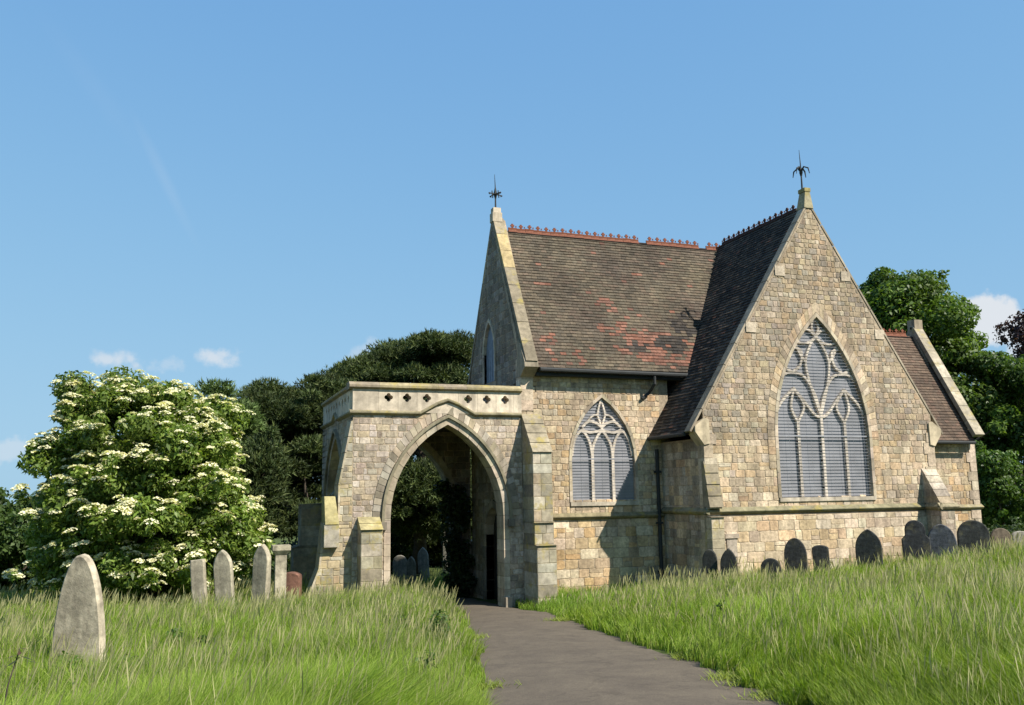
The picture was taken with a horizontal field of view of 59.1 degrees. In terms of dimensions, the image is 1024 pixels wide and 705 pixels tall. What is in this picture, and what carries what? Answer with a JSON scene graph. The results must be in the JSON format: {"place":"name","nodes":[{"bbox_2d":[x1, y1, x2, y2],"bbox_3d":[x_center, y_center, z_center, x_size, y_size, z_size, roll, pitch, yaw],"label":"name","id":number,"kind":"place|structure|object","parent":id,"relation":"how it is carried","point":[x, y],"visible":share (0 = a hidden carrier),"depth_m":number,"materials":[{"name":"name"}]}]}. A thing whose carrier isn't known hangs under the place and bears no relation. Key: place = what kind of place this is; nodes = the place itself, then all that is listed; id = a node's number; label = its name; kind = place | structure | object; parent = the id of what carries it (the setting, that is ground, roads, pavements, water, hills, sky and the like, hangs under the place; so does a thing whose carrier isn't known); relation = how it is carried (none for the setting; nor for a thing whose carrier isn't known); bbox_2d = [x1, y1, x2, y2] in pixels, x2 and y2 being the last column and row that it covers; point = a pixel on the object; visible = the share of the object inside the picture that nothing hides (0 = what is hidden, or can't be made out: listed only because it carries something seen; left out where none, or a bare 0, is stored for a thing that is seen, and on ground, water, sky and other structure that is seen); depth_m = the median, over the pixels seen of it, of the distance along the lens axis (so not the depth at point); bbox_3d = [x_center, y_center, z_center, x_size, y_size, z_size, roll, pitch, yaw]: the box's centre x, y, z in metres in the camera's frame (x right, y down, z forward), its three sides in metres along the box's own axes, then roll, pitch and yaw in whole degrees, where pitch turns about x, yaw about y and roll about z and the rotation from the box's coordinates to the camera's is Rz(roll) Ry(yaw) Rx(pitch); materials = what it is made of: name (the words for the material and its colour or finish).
{"place":"outdoors","nodes":[
{"label":"outdoors","id":0,"kind":"place"},
{"bbox_2d":[0,505,1023,704],"bbox_3d":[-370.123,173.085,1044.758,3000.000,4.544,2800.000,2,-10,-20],"label":"ground","id":1,"kind":"structure","parent":0,"point":[433,570],"depth_m":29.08,"materials":[{"name":"green plant"}]},
{"bbox_2d":[0,487,42,594],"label":"hedge shrub","id":2,"kind":"object","parent":1,"relation":"on","point":[13,544],"visible":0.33,"depth_m":28.35,"materials":[{"name":"green plant"}]},
{"bbox_2d":[4,648,39,704],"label":"dock plant","id":3,"kind":"object","parent":1,"relation":"on","point":[17,657],"visible":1,"depth_m":6.17,"materials":[{"name":"green plant"}]},
{"bbox_2d":[51,554,105,664],"bbox_3d":[-5.071,3.352,10.583,0.632,1.944,0.130,0,-5,4],"label":"headstone","id":4,"kind":"object","parent":1,"relation":"on","point":[80,608],"visible":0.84,"depth_m":10.55,"materials":[{"name":"stone"}]},
{"bbox_2d":[1,365,277,603],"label":"elder shrub","id":5,"kind":"object","parent":1,"relation":"on","point":[151,497],"visible":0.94,"depth_m":22.24,"materials":[{"name":"green plant"}]},
{"bbox_2d":[20,551,290,589],"bbox_3d":[-13.283,7.938,34.530,10.243,3.066,6.486,2,-10,-20],"label":"hedge shrub","id":6,"kind":"object","parent":1,"relation":"on","point":[288,560],"depth_m":34.90,"materials":[{"name":"green plant"}]},
{"bbox_2d":[190,559,207,611],"bbox_3d":[-6.114,4.982,17.680,0.280,1.816,0.130,-8,-14,-1],"label":"headstone","id":7,"kind":"object","parent":1,"relation":"on","point":[198,576],"visible":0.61,"depth_m":17.75,"materials":[{"name":"stone"}]},
{"bbox_2d":[213,550,234,610],"bbox_3d":[-5.669,4.904,17.820,0.360,1.987,0.140,-5,-6,1],"label":"headstone","id":8,"kind":"object","parent":1,"relation":"on","point":[223,574],"visible":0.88,"depth_m":17.80,"materials":[{"name":"stone"}]},
{"bbox_2d":[192,376,268,470],"bbox_3d":[-9.313,4.427,29.028,2.816,7.522,4.410,2,-10,-20],"label":"pine tree","id":9,"kind":"object","parent":1,"relation":"on","point":[210,387],"visible":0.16,"depth_m":29.30,"materials":[{"name":"green plant"}]},
{"bbox_2d":[251,544,270,605],"bbox_3d":[-5.409,5.166,19.378,0.360,2.081,0.150,2,-3,15],"label":"headstone","id":10,"kind":"object","parent":1,"relation":"on","point":[261,569],"visible":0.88,"depth_m":19.33,"materials":[{"name":"stone"}]},
{"bbox_2d":[231,421,296,540],"bbox_3d":[-9.678,5.860,33.835,3.262,6.716,5.469,2,-10,-20],"label":"pine tree","id":11,"kind":"object","parent":1,"relation":"on","point":[266,466],"visible":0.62,"depth_m":33.02,"materials":[{"name":"green plant"}]},
{"bbox_2d":[271,544,290,602],"bbox_3d":[-5.541,5.612,21.548,0.420,1.988,0.420,2,-10,-20],"label":"grave pedestal","id":12,"kind":"object","parent":1,"relation":"on","point":[280,552],"visible":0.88,"depth_m":21.49,"materials":[{"name":"stone"}]},
{"bbox_2d":[286,572,301,599],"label":"headstone","id":13,"kind":"object","parent":1,"relation":"on","point":[294,579],"visible":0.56,"depth_m":22.46,"materials":[{"name":"stone"}]},
{"bbox_2d":[231,371,361,543],"bbox_3d":[-8.929,5.489,39.632,6.984,9.386,9.698,-2,-9,8],"label":"pine tree","id":14,"kind":"object","parent":1,"relation":"on","point":[294,413],"visible":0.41,"depth_m":36.93,"materials":[{"name":"green plant"}]},
{"bbox_2d":[270,536,440,573],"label":"hedge shrub","id":15,"kind":"object","parent":1,"relation":"on","point":[395,549],"visible":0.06,"depth_m":44.57,"materials":[{"name":"green plant"}]},
{"bbox_2d":[320,361,412,547],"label":"pine tree","id":16,"kind":"object","parent":1,"relation":"on","point":[408,539],"depth_m":46.37,"materials":[{"name":"green plant"}]},
{"bbox_2d":[393,555,406,583],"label":"headstone","id":17,"kind":"object","parent":1,"relation":"on","point":[399,563],"visible":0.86,"depth_m":34.90,"materials":[{"name":"stone"}]},
{"bbox_2d":[327,328,474,573],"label":"pine tree","id":18,"kind":"object","parent":1,"relation":"on","point":[434,356],"visible":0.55,"depth_m":42.65,"materials":[{"name":"green plant"}]},
{"bbox_2d":[406,556,415,585],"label":"headstone","id":19,"kind":"object","parent":1,"relation":"on","point":[411,566],"visible":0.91,"depth_m":34.52,"materials":[{"name":"stone"}]},
{"bbox_2d":[418,547,429,582],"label":"headstone","id":20,"kind":"object","parent":1,"relation":"on","point":[423,561],"visible":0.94,"depth_m":34.77,"materials":[{"name":"stone"}]},
{"bbox_2d":[397,453,471,564],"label":"pine tree","id":21,"kind":"object","parent":1,"relation":"on","point":[435,548],"visible":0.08,"depth_m":47.65,"materials":[{"name":"green plant"}]},
{"bbox_2d":[442,532,447,572],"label":"headstone","id":22,"kind":"object","parent":1,"relation":"on","point":[443,551],"visible":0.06,"depth_m":40.19,"materials":[{"name":"stone"}]},
{"bbox_2d":[0,567,981,692],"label":"meadow weeds","id":23,"kind":"object","parent":1,"relation":"on","point":[431,618],"visible":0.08,"depth_m":12.24,"materials":[{"name":"green plant"}]},
{"bbox_2d":[290,153,984,607],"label":"stone chapel","id":24,"kind":"structure","parent":1,"relation":"on","point":[634,405],"depth_m":26.64,"materials":[{"name":"beige stone"}]},
{"bbox_2d":[432,478,477,597],"bbox_3d":[-1.862,6.122,29.328,1.362,4.065,1.216,2,-10,-20],"label":"ivy","id":25,"kind":"object","parent":24,"relation":"attached to","point":[457,566],"visible":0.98,"depth_m":29.15,"materials":[{"name":"green plant"}]},
{"bbox_2d":[482,318,495,384],"bbox_3d":[-0.596,-0.066,28.828,0.338,2.070,1.240,2,-10,-20],"label":"window","id":26,"kind":"structure","parent":24,"relation":"in","point":[490,351],"depth_m":28.97,"materials":[{"name":"glass"}]},
{"bbox_2d":[483,500,497,599],"bbox_3d":[-0.422,6.092,27.612,0.353,3.121,2.000,2,-10,-20],"label":"doorway","id":27,"kind":"structure","parent":24,"relation":"in","point":[490,516],"depth_m":28.25,"materials":[{"name":"grey stone"}]},
{"bbox_2d":[569,394,638,505],"bbox_3d":[2.630,2.867,26.682,2.220,3.266,0.390,2,-10,-20],"label":"window","id":28,"kind":"structure","parent":24,"relation":"in","point":[603,461],"depth_m":26.61,"materials":[{"name":"glass"}]},
{"bbox_2d":[767,302,880,501],"bbox_3d":[9.062,1.406,26.690,3.930,5.880,0.390,2,-10,-20],"label":"window","id":29,"kind":"structure","parent":24,"relation":"in","point":[821,422],"depth_m":26.60,"materials":[{"name":"glass"}]},
{"bbox_2d":[702,549,717,580],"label":"headstone","id":30,"kind":"object","parent":1,"relation":"on","point":[709,561],"visible":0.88,"depth_m":24.15,"materials":[{"name":"grey stone"}]},
{"bbox_2d":[720,548,737,578],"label":"headstone","id":31,"kind":"object","parent":1,"relation":"on","point":[728,556],"visible":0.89,"depth_m":23.89,"materials":[{"name":"grey stone"}]},
{"bbox_2d":[761,558,781,581],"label":"headstone","id":32,"kind":"object","parent":1,"relation":"on","point":[768,562],"visible":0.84,"depth_m":23.63,"materials":[{"name":"grey stone"}]},
{"bbox_2d":[784,538,807,576],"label":"headstone","id":33,"kind":"object","parent":1,"relation":"on","point":[795,553],"visible":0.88,"depth_m":24.24,"materials":[{"name":"grey stone"}]},
{"bbox_2d":[812,545,829,573],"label":"headstone","id":34,"kind":"object","parent":1,"relation":"on","point":[820,552],"visible":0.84,"depth_m":24.73,"materials":[{"name":"grey stone"}]},
{"bbox_2d":[855,529,882,570],"bbox_3d":[9.683,5.647,24.436,0.680,1.703,0.110,-4,-9,21],"label":"headstone","id":35,"kind":"object","parent":1,"relation":"on","point":[868,543],"visible":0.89,"depth_m":24.44,"materials":[{"name":"grey stone"}]},
{"bbox_2d":[901,520,931,563],"bbox_3d":[11.201,5.569,24.943,0.731,1.848,0.110,-4,-11,14],"label":"headstone","id":36,"kind":"object","parent":1,"relation":"on","point":[915,538],"visible":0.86,"depth_m":24.97,"materials":[{"name":"grey stone"}]},
{"bbox_2d":[857,266,1023,452],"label":"chestnut tree","id":37,"kind":"object","parent":1,"relation":"on","point":[895,301],"visible":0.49,"depth_m":56.12,"materials":[{"name":"green plant"}]},
{"bbox_2d":[928,524,958,560],"bbox_3d":[11.859,5.584,24.814,0.765,1.702,0.110,-5,-8,16],"label":"headstone","id":38,"kind":"object","parent":1,"relation":"on","point":[941,537],"visible":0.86,"depth_m":24.82,"materials":[{"name":"grey stone"}]},
{"bbox_2d":[957,520,989,557],"bbox_3d":[13.175,5.654,25.709,0.850,1.732,0.110,-3,-8,13],"label":"headstone","id":39,"kind":"object","parent":1,"relation":"on","point":[970,533],"visible":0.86,"depth_m":25.72,"materials":[{"name":"grey stone"}]},
{"bbox_2d":[957,350,1023,487],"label":"chestnut tree","id":40,"kind":"object","parent":1,"relation":"on","point":[983,363],"visible":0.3,"depth_m":55.61,"materials":[{"name":"green plant"}]},
{"bbox_2d":[975,440,1023,530],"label":"lime tree","id":41,"kind":"object","parent":1,"relation":"on","point":[1001,493],"visible":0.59,"depth_m":46.47,"materials":[{"name":"green plant"}]},
{"bbox_2d":[990,528,1011,552],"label":"headstone","id":42,"kind":"object","parent":1,"relation":"on","point":[999,533],"visible":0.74,"depth_m":27.39,"materials":[{"name":"stone"}]},
{"bbox_2d":[987,516,1023,533],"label":"hedge shrub","id":43,"kind":"object","parent":1,"relation":"on","point":[1006,527],"visible":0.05,"depth_m":41.04,"materials":[{"name":"green plant"}]},
{"bbox_2d":[992,309,1023,361],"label":"copper beech","id":44,"kind":"object","parent":1,"relation":"on","point":[1016,334],"visible":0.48,"depth_m":73.90,"materials":[{"name":"purple plant"}]},
{"bbox_2d":[1011,531,1023,545],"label":"headstone","id":45,"kind":"object","parent":1,"relation":"on","point":[1013,534],"visible":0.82,"depth_m":28.27,"materials":[{"name":"stone"}]},
{"bbox_2d":[0,0,1023,504],"label":"sky","id":46,"kind":"structure","parent":0,"point":[238,191],"materials":[{"name":"blue"}]},
{"bbox_2d":[420,591,787,704],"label":"path","id":47,"kind":"structure","parent":0,"point":[550,662],"depth_m":12.10,"materials":[{"name":"grey asphalt"}]},
{"bbox_2d":[470,616,782,701],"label":"path weeds","id":48,"kind":"object","parent":47,"relation":"on","point":[729,676],"visible":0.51,"depth_m":10.87,"materials":[{"name":"green plant"}]}
]}

